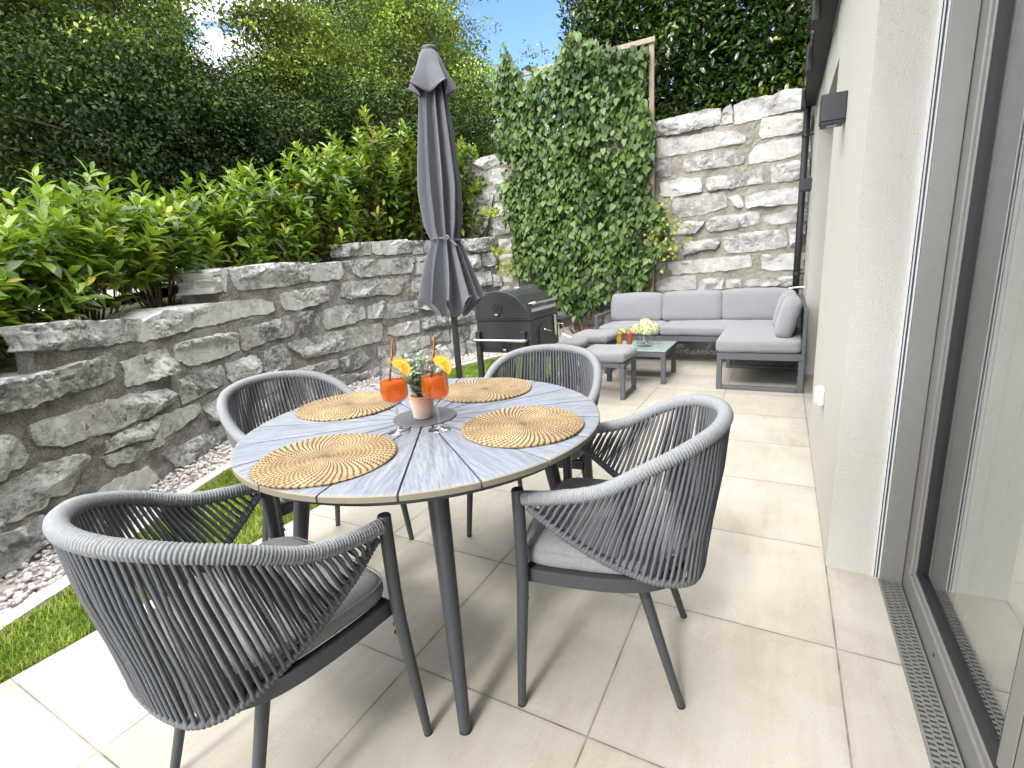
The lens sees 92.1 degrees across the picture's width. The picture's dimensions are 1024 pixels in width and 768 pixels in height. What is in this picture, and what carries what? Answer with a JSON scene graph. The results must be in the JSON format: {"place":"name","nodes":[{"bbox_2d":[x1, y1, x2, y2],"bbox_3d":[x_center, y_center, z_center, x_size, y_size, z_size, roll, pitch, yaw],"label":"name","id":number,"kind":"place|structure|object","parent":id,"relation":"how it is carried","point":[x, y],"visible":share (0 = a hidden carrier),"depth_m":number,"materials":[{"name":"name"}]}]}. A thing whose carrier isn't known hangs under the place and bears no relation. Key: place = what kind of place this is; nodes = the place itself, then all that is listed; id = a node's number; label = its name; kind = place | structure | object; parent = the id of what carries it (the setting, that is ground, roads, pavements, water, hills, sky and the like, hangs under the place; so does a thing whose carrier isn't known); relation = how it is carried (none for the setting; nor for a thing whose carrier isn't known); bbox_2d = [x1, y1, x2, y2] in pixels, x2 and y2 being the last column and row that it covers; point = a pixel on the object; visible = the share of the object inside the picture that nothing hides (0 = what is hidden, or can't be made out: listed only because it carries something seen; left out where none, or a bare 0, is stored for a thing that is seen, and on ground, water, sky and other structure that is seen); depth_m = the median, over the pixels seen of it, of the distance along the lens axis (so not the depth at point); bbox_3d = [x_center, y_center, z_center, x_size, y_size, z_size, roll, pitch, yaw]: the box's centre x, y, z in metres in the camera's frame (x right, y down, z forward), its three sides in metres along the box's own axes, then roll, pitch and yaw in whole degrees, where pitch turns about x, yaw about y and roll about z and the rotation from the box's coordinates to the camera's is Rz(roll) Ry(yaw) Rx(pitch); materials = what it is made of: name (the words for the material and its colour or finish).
{"place":"outdoors","nodes":[
{"label":"outdoors","id":0,"kind":"place"},
{"bbox_2d":[38,257,328,310],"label":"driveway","id":1,"kind":"structure","parent":0,"point":[109,291],"depth_m":4.85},
{"bbox_2d":[0,196,493,372],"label":"hillside","id":2,"kind":"structure","parent":0,"point":[7,366],"depth_m":4.24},
{"bbox_2d":[1,0,32,143],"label":"tree","id":3,"kind":"object","parent":2,"relation":"on","point":[5,28],"visible":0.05,"depth_m":5.93,"materials":[{"name":"green plant"}]},
{"bbox_2d":[0,260,34,360],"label":"laurel bush","id":4,"kind":"object","parent":2,"relation":"on","point":[7,314],"visible":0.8,"depth_m":2.51,"materials":[{"name":"green plant"}]},
{"bbox_2d":[0,200,115,356],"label":"laurel bush","id":5,"kind":"object","parent":2,"relation":"on","point":[40,248],"visible":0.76,"depth_m":2.84,"materials":[{"name":"green plant"}]},
{"bbox_2d":[0,156,166,320],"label":"laurel bush","id":6,"kind":"object","parent":2,"relation":"on","point":[131,253],"visible":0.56,"depth_m":3.25,"materials":[{"name":"green plant"}]},
{"bbox_2d":[20,1,157,191],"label":"tree","id":7,"kind":"object","parent":2,"relation":"on","point":[57,53],"depth_m":10.31,"materials":[{"name":"green plant"}]},
{"bbox_2d":[0,0,220,198],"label":"tree","id":8,"kind":"object","parent":2,"relation":"on","point":[87,3],"visible":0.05,"depth_m":6.75,"materials":[{"name":"green plant"}]},
{"bbox_2d":[0,0,232,221],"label":"tree","id":9,"kind":"object","parent":2,"relation":"on","point":[103,16],"visible":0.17,"depth_m":5.63,"materials":[{"name":"green plant"}]},
{"bbox_2d":[64,171,231,308],"bbox_3d":[-2.952,-1.109,3.982,1.142,1.178,1.141,4,15,28],"label":"laurel bush","id":10,"kind":"object","parent":2,"relation":"on","point":[159,211],"visible":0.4,"depth_m":3.93,"materials":[{"name":"green plant"}]},
{"bbox_2d":[0,3,318,285],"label":"tree","id":11,"kind":"object","parent":2,"relation":"on","point":[42,50],"visible":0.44,"depth_m":5.10,"materials":[{"name":"green plant"}]},
{"bbox_2d":[117,0,217,113],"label":"tree","id":12,"kind":"object","parent":2,"relation":"on","point":[187,26],"visible":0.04,"depth_m":9.49,"materials":[{"name":"green plant"}]},
{"bbox_2d":[0,0,366,265],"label":"tree","id":13,"kind":"object","parent":2,"relation":"on","point":[211,85],"visible":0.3,"depth_m":5.94,"materials":[{"name":"green plant"}]},
{"bbox_2d":[149,170,278,287],"bbox_3d":[-2.847,-1.355,4.667,1.136,1.233,1.118,4,15,28],"label":"laurel bush","id":14,"kind":"object","parent":2,"relation":"on","point":[220,218],"visible":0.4,"depth_m":4.58,"materials":[{"name":"green plant"}]},
{"bbox_2d":[102,6,354,243],"bbox_3d":[-4.292,-3.663,8.281,4.141,4.086,4.145,4,15,28],"label":"tree","id":15,"kind":"object","parent":2,"relation":"on","point":[260,66],"visible":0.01,"depth_m":7.42,"materials":[{"name":"green plant"}]},
{"bbox_2d":[212,157,321,266],"bbox_3d":[-2.634,-1.660,5.312,1.132,1.407,1.098,4,15,28],"label":"laurel bush","id":16,"kind":"object","parent":2,"relation":"on","point":[269,208],"visible":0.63,"depth_m":5.19,"materials":[{"name":"green plant"}]},
{"bbox_2d":[155,0,390,230],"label":"tree","id":17,"kind":"object","parent":2,"relation":"on","point":[250,22],"visible":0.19,"depth_m":7.50,"materials":[{"name":"green plant"}]},
{"bbox_2d":[151,46,410,262],"bbox_3d":[-3.382,-3.190,7.627,3.572,3.350,4.079,-2,14,7],"label":"tree","id":18,"kind":"object","parent":2,"relation":"on","point":[289,126],"visible":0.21,"depth_m":6.68,"materials":[{"name":"green plant"}]},
{"bbox_2d":[275,139,373,262],"bbox_3d":[-2.222,-2.101,5.884,1.153,1.518,1.140,4,15,28],"label":"laurel bush","id":19,"kind":"object","parent":2,"relation":"on","point":[336,183],"visible":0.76,"depth_m":5.72,"materials":[{"name":"green plant"}]},
{"bbox_2d":[216,0,457,236],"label":"tree","id":20,"kind":"object","parent":2,"relation":"on","point":[334,44],"visible":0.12,"depth_m":8.28,"materials":[{"name":"green plant"}]},
{"bbox_2d":[276,0,411,97],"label":"tree","id":21,"kind":"object","parent":2,"relation":"on","point":[326,2],"visible":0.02,"depth_m":12.55,"materials":[{"name":"green plant"}]},
{"bbox_2d":[246,37,465,264],"bbox_3d":[-2.107,-3.361,7.622,3.878,3.520,3.923,-16,18,-40],"label":"tree","id":22,"kind":"object","parent":2,"relation":"on","point":[334,99],"visible":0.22,"depth_m":7.26,"materials":[{"name":"green plant"}]},
{"bbox_2d":[248,0,489,224],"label":"tree","id":23,"kind":"object","parent":2,"relation":"on","point":[349,7],"visible":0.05,"depth_m":9.86,"materials":[{"name":"green plant"}]},
{"bbox_2d":[324,104,414,242],"bbox_3d":[-1.814,-2.496,6.345,1.138,1.824,1.114,4,15,28],"label":"laurel bush","id":24,"kind":"object","parent":2,"relation":"on","point":[369,161],"visible":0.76,"depth_m":6.17,"materials":[{"name":"green plant"}]},
{"bbox_2d":[371,118,428,240],"bbox_3d":[-1.373,-2.694,6.826,1.185,1.745,1.118,4,15,28],"label":"laurel bush","id":25,"kind":"object","parent":2,"relation":"on","point":[410,179],"visible":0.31,"depth_m":6.66,"materials":[{"name":"green plant"}]},
{"bbox_2d":[318,0,521,238],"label":"tree","id":26,"kind":"object","parent":2,"relation":"on","point":[423,24],"visible":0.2,"depth_m":9.17,"materials":[{"name":"green plant"}]},
{"bbox_2d":[345,40,521,240],"bbox_3d":[-1.276,-3.563,8.347,3.447,3.457,3.515,0,14,16],"label":"tree","id":27,"kind":"object","parent":2,"relation":"on","point":[467,118],"visible":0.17,"depth_m":7.72,"materials":[{"name":"green plant"}]},
{"bbox_2d":[380,0,495,136],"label":"tree","id":28,"kind":"object","parent":2,"relation":"on","point":[484,48],"visible":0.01,"depth_m":13.66,"materials":[{"name":"green plant"}]},
{"bbox_2d":[418,135,487,239],"bbox_3d":[-0.871,-2.803,7.290,1.133,1.657,1.126,4,15,28],"label":"laurel bush","id":29,"kind":"object","parent":2,"relation":"on","point":[461,161],"visible":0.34,"depth_m":7.15,"materials":[{"name":"green plant"}]},
{"bbox_2d":[396,2,514,146],"bbox_3d":[-1.311,-5.295,10.686,3.630,5.728,3.511,-2,14,9],"label":"tree","id":30,"kind":"object","parent":2,"relation":"on","point":[481,61],"visible":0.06,"depth_m":9.86,"materials":[{"name":"green plant"}]},
{"bbox_2d":[448,39,555,157],"bbox_3d":[-0.505,-4.240,9.413,3.757,4.177,3.676,4,15,28],"label":"tree","id":31,"kind":"object","parent":2,"relation":"on","point":[487,111],"visible":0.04,"depth_m":9.04,"materials":[{"name":"green plant"}]},
{"bbox_2d":[555,0,831,133],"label":"hedge","id":32,"kind":"object","parent":2,"relation":"on","point":[723,55],"visible":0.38,"depth_m":6.00,"materials":[{"name":"green plant"}]},
{"bbox_2d":[0,237,502,578],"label":"stone wall","id":33,"kind":"structure","parent":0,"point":[123,402],"depth_m":3.55,"materials":[{"name":"grey stone"}]},
{"bbox_2d":[0,353,505,633],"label":"kerb strip","id":34,"kind":"object","parent":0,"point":[38,599],"visible":0.23,"depth_m":2.11,"materials":[{"name":"concrete"}]},
{"bbox_2d":[0,354,563,683],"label":"lawn","id":35,"kind":"structure","parent":0,"point":[35,649],"depth_m":1.89,"materials":[{"name":"green plant"}]},
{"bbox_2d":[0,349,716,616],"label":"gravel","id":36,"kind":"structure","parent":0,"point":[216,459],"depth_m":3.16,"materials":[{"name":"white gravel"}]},
{"bbox_2d":[505,36,654,295],"bbox_3d":[0.862,-2.195,6.460,1.985,3.650,0.070,4,15,28],"label":"trellis","id":37,"kind":"object","parent":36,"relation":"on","point":[650,41],"visible":0.2,"depth_m":5.77,"materials":[{"name":"brown wood"}]},
{"bbox_2d":[473,29,691,333],"bbox_3d":[0.758,-2.321,6.320,2.952,4.006,0.272,4,15,28],"label":"climbing vine","id":38,"kind":"object","parent":37,"relation":"attached to","point":[571,105],"visible":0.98,"depth_m":6.17,"materials":[{"name":"green plant"}]},
{"bbox_2d":[31,0,790,267],"label":"sky","id":39,"kind":"structure","parent":0,"point":[534,21],"materials":[{"name":"blue"}]},
{"bbox_2d":[0,354,930,767],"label":"patio","id":40,"kind":"structure","parent":0,"point":[780,644],"depth_m":1.54,"materials":[{"name":"beige tile"}]},
{"bbox_2d":[42,483,431,767],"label":"rope chair","id":41,"kind":"object","parent":40,"relation":"on","point":[231,629],"visible":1,"depth_m":1.00,"materials":[{"name":"fabric"}]},
{"bbox_2d":[217,370,413,542],"bbox_3d":[-0.896,0.377,2.168,0.559,0.822,0.630,7,17,38],"label":"rope chair","id":42,"kind":"object","parent":40,"relation":"on","point":[229,404],"visible":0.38,"depth_m":2.21,"materials":[{"name":"fabric"}]},
{"bbox_2d":[230,378,599,735],"bbox_3d":[-0.270,0.471,1.762,1.168,0.749,1.168,4,15,28],"label":"dining table","id":43,"kind":"object","parent":40,"relation":"on","point":[435,471],"visible":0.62,"depth_m":1.32,"materials":[{"name":"grey wood"},{"name":"dark metal"}]},
{"bbox_2d":[249,433,396,488],"bbox_3d":[-0.506,0.200,1.351,0.380,0.009,0.380,-2,14,6],"label":"placemat","id":44,"kind":"object","parent":43,"relation":"on","point":[322,461],"visible":1,"depth_m":1.32,"materials":[{"name":"wicker"}]},
{"bbox_2d":[295,391,400,420],"bbox_3d":[-0.617,0.078,1.883,0.384,0.009,0.384,-4,14,-1],"label":"placemat","id":45,"kind":"object","parent":43,"relation":"on","point":[352,405],"visible":0.98,"depth_m":1.85,"materials":[{"name":"wicker"}]},
{"bbox_2d":[379,339,410,434],"bbox_3d":[-0.359,0.008,1.503,0.085,0.291,0.083,4,15,28],"label":"cocktail glass","id":46,"kind":"object","parent":43,"relation":"on","point":[402,366],"visible":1,"depth_m":1.49,"materials":[{"name":"orange"}]},
{"bbox_2d":[387,345,447,418],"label":"potted plant","id":47,"kind":"object","parent":43,"relation":"on","point":[422,407],"visible":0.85,"depth_m":1.62,"materials":[{"name":"green plant"}]},
{"bbox_2d":[421,336,451,432],"bbox_3d":[-0.233,0.000,1.500,0.087,0.291,0.083,4,15,28],"label":"cocktail glass","id":48,"kind":"object","parent":43,"relation":"on","point":[444,363],"visible":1,"depth_m":1.49,"materials":[{"name":"orange glass"}]},
{"bbox_2d":[437,377,531,402],"bbox_3d":[-0.110,0.019,1.984,0.380,0.009,0.380,-9,14,-20],"label":"placemat","id":49,"kind":"object","parent":43,"relation":"on","point":[495,389],"visible":1,"depth_m":1.95,"materials":[{"name":"wicker"}]},
{"bbox_2d":[461,406,584,447],"bbox_3d":[0.033,0.124,1.513,0.376,0.009,0.376,-4,14,1],"label":"placemat","id":50,"kind":"object","parent":43,"relation":"on","point":[523,426],"visible":1,"depth_m":1.48,"materials":[{"name":"wicker"}]},
{"bbox_2d":[406,44,486,378],"bbox_3d":[-0.420,-0.803,3.254,0.510,2.530,0.500,4,15,28],"label":"parasol","id":51,"kind":"object","parent":40,"relation":"on","point":[450,284],"visible":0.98,"depth_m":3.11,"materials":[{"name":"fabric"}]},
{"bbox_2d":[471,286,571,384],"bbox_3d":[0.180,-0.336,4.342,0.668,1.034,0.939,4,15,28],"label":"charcoal grill","id":52,"kind":"object","parent":40,"relation":"on","point":[509,320],"visible":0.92,"depth_m":4.03,"materials":[{"name":"black paint"}]},
{"bbox_2d":[539,321,553,344],"bbox_3d":[0.306,-0.422,4.137,0.048,0.209,0.260,4,15,28],"label":"charcoal door","id":53,"kind":"structure","parent":52,"relation":"in","point":[546,328],"depth_m":4.13,"materials":[{"name":"black paint"}]},
{"bbox_2d":[467,344,601,536],"bbox_3d":[0.147,0.258,2.365,0.631,0.822,0.559,1,15,20],"label":"rope chair","id":54,"kind":"object","parent":40,"relation":"on","point":[589,386],"visible":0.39,"depth_m":2.46,"materials":[{"name":"fabric"}]},
{"bbox_2d":[540,337,587,384],"bbox_3d":[0.544,-0.258,5.180,0.453,0.439,0.450,3,15,25],"label":"footstool","id":55,"kind":"object","parent":40,"relation":"on","point":[582,342],"visible":0.32,"depth_m":5.04,"materials":[{"name":"grey fabric"}]},
{"bbox_2d":[572,329,618,373],"bbox_3d":[0.952,-0.385,5.590,0.453,0.439,0.450,4,16,30],"label":"footstool","id":56,"kind":"object","parent":40,"relation":"on","point":[601,336],"visible":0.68,"depth_m":5.39,"materials":[{"name":"grey fabric"}]},
{"bbox_2d":[580,344,636,399],"bbox_3d":[0.887,-0.129,4.551,0.453,0.439,0.450,4,15,28],"label":"footstool","id":57,"kind":"object","parent":40,"relation":"on","point":[612,355],"visible":0.7,"depth_m":4.34,"materials":[{"name":"grey fabric"}]},
{"bbox_2d":[511,394,733,709],"bbox_3d":[0.354,0.453,1.505,0.559,0.822,0.630,1,15,20],"label":"rope chair","id":58,"kind":"object","parent":40,"relation":"on","point":[628,531],"visible":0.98,"depth_m":1.29,"materials":[{"name":"fabric"}]},
{"bbox_2d":[462,88,818,351],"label":"stone wall","id":59,"kind":"structure","parent":40,"relation":"on","point":[727,178],"depth_m":5.78,"materials":[{"name":"stone"}]},
{"bbox_2d":[607,340,676,383],"bbox_3d":[1.346,-0.238,5.108,0.588,0.328,0.578,4,15,28],"label":"coffee table","id":60,"kind":"object","parent":40,"relation":"on","point":[662,350],"visible":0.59,"depth_m":4.92,"materials":[{"name":"grey glass"}]},
{"bbox_2d":[616,328,624,343],"bbox_3d":[1.093,-0.473,4.993,0.081,0.216,0.068,-10,15,-23],"label":"cocktail glass","id":61,"kind":"object","parent":60,"relation":"on","point":[619,338],"visible":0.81,"depth_m":4.97,"materials":[{"name":"orange"}]},
{"bbox_2d":[626,327,634,344],"bbox_3d":[1.184,-0.471,4.961,0.081,0.216,0.068,-10,15,-23],"label":"cocktail glass","id":62,"kind":"object","parent":60,"relation":"on","point":[629,339],"visible":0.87,"depth_m":4.94,"materials":[{"name":"orange"}]},
{"bbox_2d":[631,318,658,346],"bbox_3d":[1.343,-0.522,4.984,0.212,0.282,0.265,-12,16,-30],"label":"flower vase","id":63,"kind":"object","parent":60,"relation":"on","point":[643,326],"visible":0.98,"depth_m":4.95,"materials":[{"name":"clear glass"}]},
{"bbox_2d":[594,287,808,392],"bbox_3d":[1.860,-0.550,5.256,2.135,0.795,1.617,4,15,28],"label":"corner sofa","id":64,"kind":"object","parent":40,"relation":"on","point":[749,324],"visible":0.91,"depth_m":5.35,"materials":[{"name":"grey fabric"}]},
{"bbox_2d":[802,0,1023,767],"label":"house","id":65,"kind":"structure","parent":40,"relation":"on","point":[917,187],"depth_m":1.56,"materials":[{"name":"paint"}]},
{"bbox_2d":[789,285,804,288],"bbox_3d":[2.915,-0.988,5.055,0.147,0.040,0.042,4,15,28],"label":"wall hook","id":66,"kind":"object","parent":65,"relation":"attached to","point":[797,287],"depth_m":5.04,"materials":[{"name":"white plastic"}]},
{"bbox_2d":[792,106,813,293],"bbox_3d":[3.123,-1.578,5.348,0.106,2.620,0.073,-3,14,4],"label":"downpipe","id":67,"kind":"object","parent":65,"relation":"attached to","point":[806,134],"visible":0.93,"depth_m":5.24,"materials":[{"name":"black metal"}]},
{"bbox_2d":[800,177,811,192],"bbox_3d":[2.990,-2.023,5.027,0.099,0.126,0.115,4,15,28],"label":"wall lamp","id":68,"kind":"object","parent":65,"relation":"attached to","point":[805,184],"visible":1,"depth_m":4.98,"materials":[{"name":"black metal"}]},
{"bbox_2d":[814,385,824,405],"bbox_3d":[1.502,0.057,2.415,0.040,0.085,0.085,4,15,28],"label":"power socket","id":69,"kind":"object","parent":65,"relation":"attached to","point":[819,394],"visible":1,"depth_m":2.38,"materials":[{"name":"white plastic"}]},
{"bbox_2d":[801,0,840,110],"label":"roof eave","id":70,"kind":"structure","parent":65,"relation":"attached to","point":[822,17],"depth_m":3.66,"materials":[{"name":"black metal"}]},
{"bbox_2d":[818,90,847,129],"bbox_3d":[1.462,-1.246,2.254,0.099,0.126,0.115,4,15,28],"label":"wall lamp","id":71,"kind":"object","parent":65,"relation":"attached to","point":[832,110],"visible":1,"depth_m":2.21,"materials":[{"name":"black metal"}]},
{"bbox_2d":[871,0,1023,767],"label":"sliding door","id":72,"kind":"structure","parent":65,"relation":"in","point":[934,583],"depth_m":1.45,"materials":[{"name":"beige metal"}]},
{"bbox_2d":[966,189,1023,718],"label":"curtain","id":73,"kind":"object","parent":65,"relation":"hanging from","point":[995,563],"visible":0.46,"depth_m":1.35,"materials":[{"name":"white fabric"}]},
{"bbox_2d":[878,578,963,767],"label":"drain grate","id":74,"kind":"object","parent":40,"relation":"in","point":[941,748],"visible":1,"depth_m":1.39,"materials":[{"name":"metal"}]},
{"bbox_2d":[905,596,1003,767],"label":"door threshold","id":75,"kind":"structure","parent":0,"point":[985,685],"depth_m":1.42,"materials":[{"name":"grey aluminium"}]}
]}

